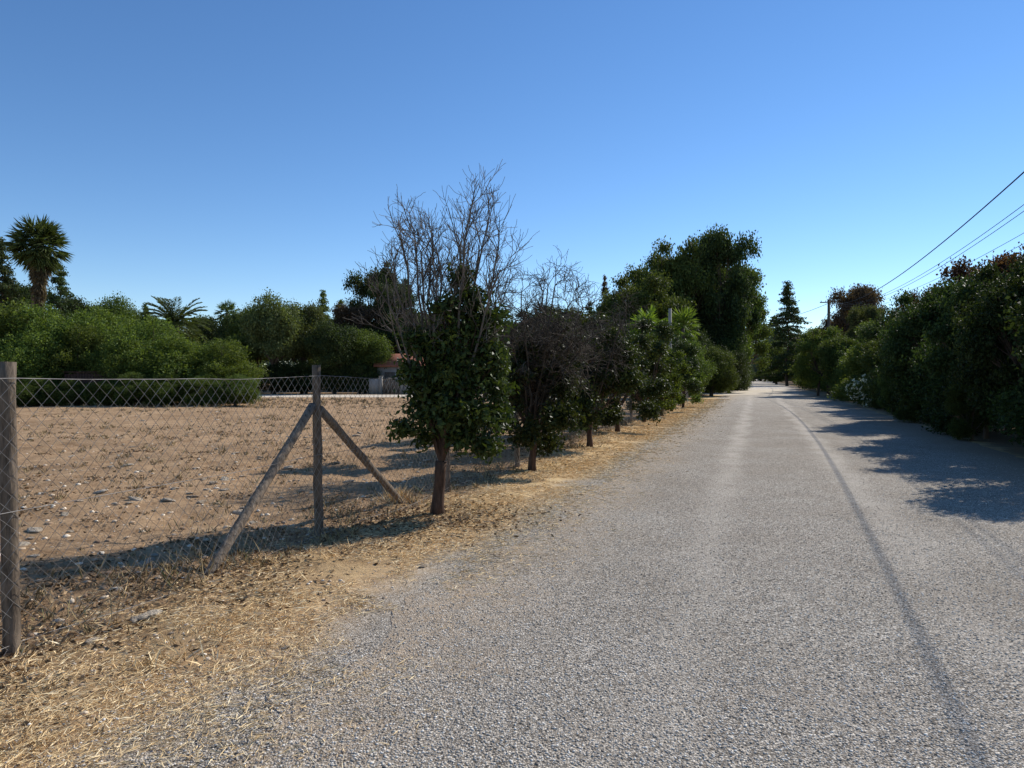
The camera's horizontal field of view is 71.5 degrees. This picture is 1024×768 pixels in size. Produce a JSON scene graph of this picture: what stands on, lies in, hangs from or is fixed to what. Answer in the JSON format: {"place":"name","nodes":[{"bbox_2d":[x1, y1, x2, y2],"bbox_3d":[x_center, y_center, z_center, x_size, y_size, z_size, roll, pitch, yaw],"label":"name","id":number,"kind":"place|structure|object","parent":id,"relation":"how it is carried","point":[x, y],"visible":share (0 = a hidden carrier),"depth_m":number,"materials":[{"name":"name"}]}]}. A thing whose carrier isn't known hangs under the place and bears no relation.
{"place":"outdoors","nodes":[
{"label":"outdoors","id":0,"kind":"place"},
{"bbox_2d":[259,395,481,396],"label":"dirt track","id":1,"kind":"structure","parent":0,"point":[332,395],"depth_m":56.57,"materials":[{"name":"beige soil"}]},
{"bbox_2d":[0,381,1023,767],"bbox_3d":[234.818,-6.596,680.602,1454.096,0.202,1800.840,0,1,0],"label":"ground","id":2,"kind":"structure","parent":0,"point":[366,625],"depth_m":7.34,"materials":[{"name":"soil"}]},
{"bbox_2d":[0,237,30,310],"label":"conifer tree","id":3,"kind":"object","parent":2,"relation":"on","point":[7,284],"visible":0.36,"depth_m":67.83,"materials":[{"name":"green plant"}]},
{"bbox_2d":[1,280,57,316],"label":"broadleaf tree","id":4,"kind":"object","parent":2,"relation":"on","point":[24,289],"visible":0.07,"depth_m":73.61,"materials":[{"name":"green plant"}]},
{"bbox_2d":[0,296,68,351],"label":"pepper tree","id":5,"kind":"object","parent":2,"relation":"on","point":[4,328],"visible":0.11,"depth_m":40.48,"materials":[{"name":"green plant"}]},
{"bbox_2d":[0,321,72,404],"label":"pepper tree","id":6,"kind":"object","parent":2,"relation":"on","point":[31,361],"visible":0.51,"depth_m":38.31,"materials":[{"name":"green plant"}]},
{"bbox_2d":[0,214,74,310],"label":"fan palm","id":7,"kind":"object","parent":2,"relation":"on","point":[40,263],"visible":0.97,"depth_m":59.32,"materials":[{"name":"green plant"}]},
{"bbox_2d":[16,375,63,405],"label":"hedge bush","id":8,"kind":"object","parent":2,"relation":"on","point":[42,397],"visible":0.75,"depth_m":36.52,"materials":[{"name":"green plant"}]},
{"bbox_2d":[0,303,107,403],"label":"pepper tree","id":9,"kind":"object","parent":2,"relation":"on","point":[51,321],"visible":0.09,"depth_m":40.14,"materials":[{"name":"green plant"}]},
{"bbox_2d":[44,263,76,326],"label":"conifer tree","id":10,"kind":"object","parent":2,"relation":"on","point":[57,300],"visible":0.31,"depth_m":69.69,"materials":[{"name":"green plant"}]},
{"bbox_2d":[46,380,91,405],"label":"hedge bush","id":11,"kind":"object","parent":2,"relation":"on","point":[72,395],"visible":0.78,"depth_m":36.53,"materials":[{"name":"green plant"}]},
{"bbox_2d":[28,322,111,385],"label":"pepper tree","id":12,"kind":"object","parent":2,"relation":"on","point":[60,358],"visible":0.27,"depth_m":38.93,"materials":[{"name":"green plant"}]},
{"bbox_2d":[55,295,101,322],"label":"broadleaf tree","id":13,"kind":"object","parent":2,"relation":"on","point":[78,302],"visible":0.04,"depth_m":78.10,"materials":[{"name":"green plant"}]},
{"bbox_2d":[62,372,118,404],"bbox_3d":[-22.614,0.248,38.208,3.000,1.835,0.105,0,1,0],"label":"plank fence","id":14,"kind":"object","parent":2,"relation":"on","point":[82,375],"visible":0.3,"depth_m":38.19,"materials":[{"name":"wood"}]},
{"bbox_2d":[47,303,155,373],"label":"pepper tree","id":15,"kind":"object","parent":2,"relation":"on","point":[116,320],"visible":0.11,"depth_m":41.81,"materials":[{"name":"green plant"}]},
{"bbox_2d":[78,378,126,404],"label":"hedge bush","id":16,"kind":"object","parent":2,"relation":"on","point":[88,395],"visible":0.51,"depth_m":36.46,"materials":[{"name":"green plant"}]},
{"bbox_2d":[70,290,139,330],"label":"broadleaf tree","id":17,"kind":"object","parent":2,"relation":"on","point":[119,307],"visible":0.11,"depth_m":79.49,"materials":[{"name":"green plant"}]},
{"bbox_2d":[76,330,154,384],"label":"pepper tree","id":18,"kind":"object","parent":2,"relation":"on","point":[110,374],"visible":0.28,"depth_m":38.45,"materials":[{"name":"green plant"}]},
{"bbox_2d":[100,371,168,404],"bbox_3d":[-19.631,0.279,37.078,3.266,1.948,3.427,0,1,-2],"label":"hedge bush","id":19,"kind":"object","parent":2,"relation":"on","point":[127,394],"visible":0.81,"depth_m":36.27,"materials":[{"name":"green plant"}]},
{"bbox_2d":[95,314,184,382],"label":"pepper tree","id":20,"kind":"object","parent":2,"relation":"on","point":[151,333],"visible":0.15,"depth_m":40.39,"materials":[{"name":"green plant"}]},
{"bbox_2d":[131,374,197,405],"bbox_3d":[-17.988,0.324,37.191,3.159,1.858,3.780,0,1,-13],"label":"hedge bush","id":21,"kind":"object","parent":2,"relation":"on","point":[160,393],"visible":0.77,"depth_m":36.38,"materials":[{"name":"green plant"}]},
{"bbox_2d":[113,331,232,403],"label":"pepper tree","id":22,"kind":"object","parent":2,"relation":"on","point":[150,365],"visible":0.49,"depth_m":38.21,"materials":[{"name":"green plant"}]},
{"bbox_2d":[142,296,211,345],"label":"date palm","id":23,"kind":"object","parent":2,"relation":"on","point":[178,319],"visible":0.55,"depth_m":49.44,"materials":[{"name":"green plant"}]},
{"bbox_2d":[184,312,224,348],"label":"broadleaf tree","id":24,"kind":"object","parent":2,"relation":"on","point":[213,327],"visible":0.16,"depth_m":78.00,"materials":[{"name":"green plant"}]},
{"bbox_2d":[178,373,233,405],"bbox_3d":[-16.108,0.309,37.352,3.266,1.875,3.427,0,1,-13],"label":"hedge bush","id":25,"kind":"object","parent":2,"relation":"on","point":[201,392],"visible":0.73,"depth_m":36.56,"materials":[{"name":"green plant"}]},
{"bbox_2d":[170,338,271,394],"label":"pepper tree","id":26,"kind":"object","parent":2,"relation":"on","point":[236,365],"visible":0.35,"depth_m":39.02,"materials":[{"name":"green plant"}]},
{"bbox_2d":[214,300,240,319],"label":"fan palm","id":27,"kind":"object","parent":2,"relation":"on","point":[225,307],"visible":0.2,"depth_m":84.69,"materials":[{"name":"green plant"}]},
{"bbox_2d":[199,332,262,362],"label":"broadleaf tree","id":28,"kind":"object","parent":2,"relation":"on","point":[243,344],"visible":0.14,"depth_m":61.88,"materials":[{"name":"green plant"}]},
{"bbox_2d":[208,373,262,405],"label":"hedge bush","id":29,"kind":"object","parent":2,"relation":"on","point":[243,391],"visible":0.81,"depth_m":36.79,"materials":[{"name":"green plant"}]},
{"bbox_2d":[213,310,269,362],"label":"broadleaf tree","id":30,"kind":"object","parent":2,"relation":"on","point":[221,332],"visible":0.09,"depth_m":69.02,"materials":[{"name":"green plant"}]},
{"bbox_2d":[225,301,270,367],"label":"broadleaf tree","id":31,"kind":"object","parent":2,"relation":"on","point":[230,331],"visible":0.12,"depth_m":65.02,"materials":[{"name":"green plant"}]},
{"bbox_2d":[234,287,307,393],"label":"broadleaf tree","id":32,"kind":"object","parent":2,"relation":"on","point":[269,326],"visible":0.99,"depth_m":60.28,"materials":[{"name":"green plant"}]},
{"bbox_2d":[255,361,302,393],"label":"hedge bush","id":33,"kind":"object","parent":2,"relation":"on","point":[278,370],"visible":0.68,"depth_m":60.78,"materials":[{"name":"green plant"}]},
{"bbox_2d":[0,405,605,742],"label":"stones","id":34,"kind":"object","parent":2,"relation":"on","point":[86,581],"visible":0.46,"depth_m":5.96,"materials":[{"name":"stone"}]},
{"bbox_2d":[280,360,328,393],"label":"hedge bush","id":35,"kind":"object","parent":2,"relation":"on","point":[306,367],"visible":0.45,"depth_m":61.48,"materials":[{"name":"green plant"}]},
{"bbox_2d":[281,299,332,392],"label":"broadleaf tree","id":36,"kind":"object","parent":2,"relation":"on","point":[313,313],"visible":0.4,"depth_m":63.08,"materials":[{"name":"green plant"}]},
{"bbox_2d":[305,290,331,377],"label":"conifer tree","id":37,"kind":"object","parent":2,"relation":"on","point":[322,299],"visible":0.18,"depth_m":89.73,"materials":[{"name":"green plant"}]},
{"bbox_2d":[300,315,361,393],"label":"broadleaf tree","id":38,"kind":"object","parent":2,"relation":"on","point":[330,344],"visible":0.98,"depth_m":60.61,"materials":[{"name":"green plant"}]},
{"bbox_2d":[305,364,361,391],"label":"hedge bush","id":39,"kind":"object","parent":2,"relation":"on","point":[332,373],"visible":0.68,"depth_m":61.52,"materials":[{"name":"green plant"}]},
{"bbox_2d":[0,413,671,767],"bbox_3d":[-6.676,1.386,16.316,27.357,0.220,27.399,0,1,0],"label":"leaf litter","id":40,"kind":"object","parent":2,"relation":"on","point":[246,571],"visible":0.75,"depth_m":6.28,"materials":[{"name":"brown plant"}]},
{"bbox_2d":[0,395,680,656],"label":"dry weeds","id":41,"kind":"object","parent":2,"relation":"on","point":[264,400],"visible":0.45,"depth_m":9.02,"materials":[{"name":"brown plant"}]},
{"bbox_2d":[0,362,688,657],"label":"chain link fence","id":42,"kind":"object","parent":2,"relation":"on","point":[10,603],"visible":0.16,"depth_m":5.45,"materials":[{"name":"metal"}]},
{"bbox_2d":[329,302,391,352],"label":"broadleaf tree","id":43,"kind":"object","parent":2,"relation":"on","point":[344,311],"visible":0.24,"depth_m":73.49,"materials":[{"name":"green plant"}]},
{"bbox_2d":[342,363,383,393],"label":"hedge bush","id":44,"kind":"object","parent":2,"relation":"on","point":[370,373],"visible":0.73,"depth_m":62.13,"materials":[{"name":"green plant"}]},
{"bbox_2d":[0,399,736,767],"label":"straw litter","id":45,"kind":"object","parent":2,"relation":"on","point":[670,419],"visible":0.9,"depth_m":4.39,"materials":[{"name":"beige plant"}]},
{"bbox_2d":[342,266,400,328],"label":"broadleaf tree","id":46,"kind":"object","parent":2,"relation":"on","point":[360,288],"visible":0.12,"depth_m":81.00,"materials":[{"name":"green plant"}]},
{"bbox_2d":[347,327,396,392],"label":"broadleaf tree","id":47,"kind":"object","parent":2,"relation":"on","point":[370,349],"visible":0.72,"depth_m":62.82,"materials":[{"name":"green plant"}]},
{"bbox_2d":[363,260,401,373],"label":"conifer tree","id":48,"kind":"object","parent":2,"relation":"on","point":[389,280],"visible":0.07,"depth_m":77.61,"materials":[{"name":"green plant"}]},
{"bbox_2d":[358,280,417,369],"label":"broadleaf tree","id":49,"kind":"object","parent":2,"relation":"on","point":[390,337],"visible":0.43,"depth_m":74.26,"materials":[{"name":"green plant"}]},
{"bbox_2d":[369,376,414,393],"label":"garden wall","id":50,"kind":"structure","parent":2,"relation":"on","point":[383,389],"depth_m":60.92,"materials":[{"name":"concrete"}]},
{"bbox_2d":[373,354,424,393],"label":"house","id":51,"kind":"structure","parent":2,"relation":"on","point":[389,370],"depth_m":62.99,"materials":[{"name":"orange tile"}]},
{"bbox_2d":[345,159,537,515],"bbox_3d":[-0.892,-0.462,8.238,2.288,4.071,1.622,0,1,-5],"label":"citrus tree","id":52,"kind":"object","parent":2,"relation":"on","point":[445,381],"visible":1,"depth_m":8.04,"materials":[{"name":"green plant"}]},
{"bbox_2d":[478,245,620,471],"bbox_3d":[0.489,-0.385,12.070,2.702,3.857,2.580,0,1,-11],"label":"citrus tree","id":53,"kind":"object","parent":2,"relation":"on","point":[544,370],"visible":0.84,"depth_m":11.75,"materials":[{"name":"green plant"}]},
{"bbox_2d":[554,306,590,361],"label":"broadleaf tree","id":54,"kind":"object","parent":2,"relation":"on","point":[573,315],"visible":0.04,"depth_m":70.44,"materials":[{"name":"green plant"}]},
{"bbox_2d":[540,287,650,446],"bbox_3d":[1.839,-0.324,15.850,2.543,3.570,2.650,0,1,0],"label":"citrus tree","id":55,"kind":"object","parent":2,"relation":"on","point":[618,347],"visible":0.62,"depth_m":15.62,"materials":[{"name":"green plant"}]},
{"bbox_2d":[582,297,668,431],"bbox_3d":[2.921,-0.517,19.791,2.819,3.836,2.438,-1,1,-41],"label":"citrus tree","id":56,"kind":"object","parent":2,"relation":"on","point":[615,417],"visible":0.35,"depth_m":19.36,"materials":[{"name":"green plant"}]},
{"bbox_2d":[592,269,699,356],"bbox_3d":[11.483,-4.216,61.535,9.134,11.221,8.409,0,1,-18],"label":"tall tree","id":57,"kind":"object","parent":2,"relation":"on","point":[654,294],"visible":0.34,"depth_m":59.82,"materials":[{"name":"green plant"}]},
{"bbox_2d":[626,305,665,340],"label":"fan palm","id":58,"kind":"object","parent":2,"relation":"on","point":[651,316],"visible":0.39,"depth_m":51.60,"materials":[{"name":"green plant"}]},
{"bbox_2d":[624,318,677,422],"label":"citrus tree","id":59,"kind":"object","parent":2,"relation":"on","point":[655,387],"visible":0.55,"depth_m":23.13,"materials":[{"name":"green plant"}]},
{"bbox_2d":[617,263,688,296],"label":"tall tree","id":60,"kind":"object","parent":2,"relation":"on","point":[629,273],"visible":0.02,"depth_m":71.86,"materials":[{"name":"green plant"}]},
{"bbox_2d":[641,332,694,415],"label":"citrus tree","id":61,"kind":"object","parent":2,"relation":"on","point":[666,402],"visible":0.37,"depth_m":27.19,"materials":[{"name":"green plant"}]},
{"bbox_2d":[649,335,704,410],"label":"citrus tree","id":62,"kind":"object","parent":2,"relation":"on","point":[693,386],"visible":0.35,"depth_m":31.09,"materials":[{"name":"green plant"}]},
{"bbox_2d":[632,234,727,333],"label":"tall tree","id":63,"kind":"object","parent":2,"relation":"on","point":[687,278],"visible":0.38,"depth_m":67.83,"materials":[{"name":"green plant"}]},
{"bbox_2d":[664,305,701,346],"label":"fan palm","id":64,"kind":"object","parent":2,"relation":"on","point":[686,315],"visible":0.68,"depth_m":49.76,"materials":[{"name":"green plant"}]},
{"bbox_2d":[667,346,706,407],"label":"citrus tree","id":65,"kind":"object","parent":2,"relation":"on","point":[696,399],"visible":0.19,"depth_m":35.33,"materials":[{"name":"green plant"}]},
{"bbox_2d":[666,339,719,397],"bbox_3d":[11.694,-0.919,47.803,4.035,4.332,4.233,0,1,-21],"label":"roadside bush","id":66,"kind":"object","parent":2,"relation":"on","point":[704,368],"visible":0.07,"depth_m":46.83,"materials":[{"name":"green plant"}]},
{"bbox_2d":[672,325,724,353],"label":"roadside bush","id":67,"kind":"object","parent":2,"relation":"on","point":[702,340],"visible":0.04,"depth_m":58.76,"materials":[{"name":"green plant"}]},
{"bbox_2d":[690,308,732,348],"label":"tall tree","id":68,"kind":"object","parent":2,"relation":"on","point":[712,327],"visible":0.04,"depth_m":68.62,"materials":[{"name":"green plant"}]},
{"bbox_2d":[699,346,740,395],"bbox_3d":[15.572,-0.961,55.028,4.181,4.260,5.003,0,1,-18],"label":"roadside bush","id":69,"kind":"object","parent":2,"relation":"on","point":[725,379],"visible":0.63,"depth_m":54.15,"materials":[{"name":"green plant"}]},
{"bbox_2d":[704,316,751,380],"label":"tall tree","id":70,"kind":"object","parent":2,"relation":"on","point":[733,343],"visible":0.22,"depth_m":68.89,"materials":[{"name":"green plant"}]},
{"bbox_2d":[693,223,766,336],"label":"tall tree","id":71,"kind":"object","parent":2,"relation":"on","point":[740,288],"visible":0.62,"depth_m":69.72,"materials":[{"name":"green plant"}]},
{"bbox_2d":[715,346,753,392],"bbox_3d":[19.468,-1.244,64.199,4.536,4.616,4.323,0,1,36],"label":"roadside bush","id":72,"kind":"object","parent":2,"relation":"on","point":[741,367],"visible":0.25,"depth_m":63.40,"materials":[{"name":"green plant"}]},
{"bbox_2d":[707,261,768,359],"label":"tall tree","id":73,"kind":"object","parent":2,"relation":"on","point":[760,304],"visible":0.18,"depth_m":71.96,"materials":[{"name":"green plant"}]},
{"bbox_2d":[745,306,774,378],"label":"tall tree","id":74,"kind":"object","parent":2,"relation":"on","point":[760,347],"visible":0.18,"depth_m":79.01,"materials":[{"name":"green plant"}]},
{"bbox_2d":[757,339,792,383],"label":"broadleaf tree","id":75,"kind":"object","parent":2,"relation":"on","point":[775,350],"visible":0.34,"depth_m":126.48,"materials":[{"name":"green plant"}]},
{"bbox_2d":[749,280,811,385],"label":"conifer tree","id":76,"kind":"object","parent":2,"relation":"on","point":[782,333],"visible":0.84,"depth_m":109.45,"materials":[{"name":"green plant"}]},
{"bbox_2d":[787,325,842,395],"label":"broadleaf tree","id":77,"kind":"object","parent":2,"relation":"on","point":[803,373],"visible":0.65,"depth_m":55.21,"materials":[{"name":"green plant"}]},
{"bbox_2d":[820,299,837,394],"bbox_3d":[26.248,-2.960,58.947,1.400,8.100,0.345,0,1,19],"label":"utility pole","id":78,"kind":"object","parent":2,"relation":"on","point":[828,302],"visible":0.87,"depth_m":58.85,"materials":[{"name":"brown wood"}]},
{"bbox_2d":[830,171,1023,303],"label":"overhead wire","id":79,"kind":"object","parent":78,"relation":"attached to","point":[949,236],"visible":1,"depth_m":20.20,"materials":[{"name":"black metal"}]},
{"bbox_2d":[815,333,857,392],"bbox_3d":[23.852,-1.298,51.952,3.580,5.000,3.177,-1,1,-42],"label":"hedge bush","id":80,"kind":"object","parent":2,"relation":"on","point":[827,348],"visible":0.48,"depth_m":51.45,"materials":[{"name":"green plant"}]},
{"bbox_2d":[824,344,856,392],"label":"hedge bush","id":81,"kind":"object","parent":2,"relation":"on","point":[840,372],"visible":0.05,"depth_m":49.76,"materials":[{"name":"green plant"}]},
{"bbox_2d":[827,318,880,400],"bbox_3d":[22.565,-1.355,44.572,5.309,5.396,6.206,0,1,22],"label":"hedge bush","id":82,"kind":"object","parent":2,"relation":"on","point":[853,366],"visible":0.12,"depth_m":43.83,"materials":[{"name":"green plant"}]},
{"bbox_2d":[844,373,871,406],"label":"oleander bush","id":83,"kind":"object","parent":2,"relation":"on","point":[857,386],"visible":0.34,"depth_m":35.98,"materials":[{"name":"white plant"}]},
{"bbox_2d":[826,283,890,337],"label":"rust leaf tree","id":84,"kind":"object","parent":2,"relation":"on","point":[840,321],"visible":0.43,"depth_m":71.66,"materials":[{"name":"brown plant"}]},
{"bbox_2d":[843,303,885,340],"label":"broadleaf tree","id":85,"kind":"object","parent":2,"relation":"on","point":[857,314],"visible":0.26,"depth_m":59.58,"materials":[{"name":"green plant"}]},
{"bbox_2d":[839,337,893,404],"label":"hedge tree","id":86,"kind":"object","parent":2,"relation":"on","point":[867,360],"visible":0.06,"depth_m":37.29,"materials":[{"name":"green plant"}]},
{"bbox_2d":[850,321,882,381],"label":"hedge tree","id":87,"kind":"object","parent":2,"relation":"on","point":[871,332],"visible":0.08,"depth_m":40.67,"materials":[{"name":"green plant"}]},
{"bbox_2d":[861,367,883,408],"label":"roadside shrub","id":88,"kind":"object","parent":2,"relation":"on","point":[874,404],"visible":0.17,"depth_m":33.67,"materials":[{"name":"green plant"}]},
{"bbox_2d":[863,303,905,384],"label":"hedge tree","id":89,"kind":"object","parent":2,"relation":"on","point":[887,311],"visible":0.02,"depth_m":34.66,"materials":[{"name":"green plant"}]},
{"bbox_2d":[858,316,913,410],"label":"hedge tree","id":90,"kind":"object","parent":2,"relation":"on","point":[873,387],"visible":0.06,"depth_m":31.93,"materials":[{"name":"green plant"}]},
{"bbox_2d":[876,346,923,412],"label":"hedge tree","id":91,"kind":"object","parent":2,"relation":"on","point":[897,398],"visible":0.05,"depth_m":28.61,"materials":[{"name":"green plant"}]},
{"bbox_2d":[870,281,959,407],"bbox_3d":[14.011,-0.881,23.462,4.010,4.861,3.692,0,1,29],"label":"hedge tree","id":92,"kind":"object","parent":2,"relation":"on","point":[898,331],"visible":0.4,"depth_m":23.34,"materials":[{"name":"green plant"}]},
{"bbox_2d":[913,254,980,303],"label":"plum tree","id":93,"kind":"object","parent":2,"relation":"on","point":[957,270],"visible":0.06,"depth_m":25.11,"materials":[{"name":"green plant"}]},
{"bbox_2d":[899,313,1000,426],"bbox_3d":[14.742,-0.962,22.460,4.348,5.054,4.027,0,1,6],"label":"hedge tree","id":94,"kind":"object","parent":2,"relation":"on","point":[935,386],"visible":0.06,"depth_m":22.31,"materials":[{"name":"green plant"}]},
{"bbox_2d":[900,272,1014,438],"bbox_3d":[12.042,-0.642,18.154,3.299,4.463,3.533,0,1,-16],"label":"hedge tree","id":95,"kind":"object","parent":2,"relation":"on","point":[934,357],"visible":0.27,"depth_m":18.06,"materials":[{"name":"green plant"}]},
{"bbox_2d":[915,345,1012,434],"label":"hedge tree","id":96,"kind":"object","parent":2,"relation":"on","point":[938,413],"visible":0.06,"depth_m":19.43,"materials":[{"name":"green plant"}]},
{"bbox_2d":[942,252,1023,428],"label":"hedge tree","id":97,"kind":"object","parent":2,"relation":"on","point":[984,322],"visible":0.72,"depth_m":14.90,"materials":[{"name":"green plant"}]},
{"bbox_2d":[952,251,1018,322],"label":"plum tree","id":98,"kind":"object","parent":2,"relation":"on","point":[1002,266],"visible":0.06,"depth_m":20.33,"materials":[{"name":"brown plant"}]},
{"bbox_2d":[979,328,1023,445],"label":"hedge tree","id":99,"kind":"object","parent":2,"relation":"on","point":[1010,415],"visible":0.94,"depth_m":13.80,"materials":[{"name":"green plant"}]},
{"bbox_2d":[998,257,1023,402],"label":"hedge tree","id":100,"kind":"object","parent":2,"relation":"on","point":[1017,312],"visible":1,"depth_m":12.18,"materials":[{"name":"green plant"}]},
{"bbox_2d":[0,0,1023,364],"label":"sky","id":101,"kind":"structure","parent":0,"point":[213,152],"materials":[{"name":"blue"}]},
{"bbox_2d":[4,380,1023,767],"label":"gravel road","id":102,"kind":"structure","parent":0,"point":[798,432],"depth_m":4.79,"materials":[{"name":"grey gravel"}]},
{"bbox_2d":[700,388,795,394],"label":"dirt crossing","id":103,"kind":"object","parent":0,"point":[754,391],"visible":0.39,"depth_m":70.44,"materials":[{"name":"beige soil"}]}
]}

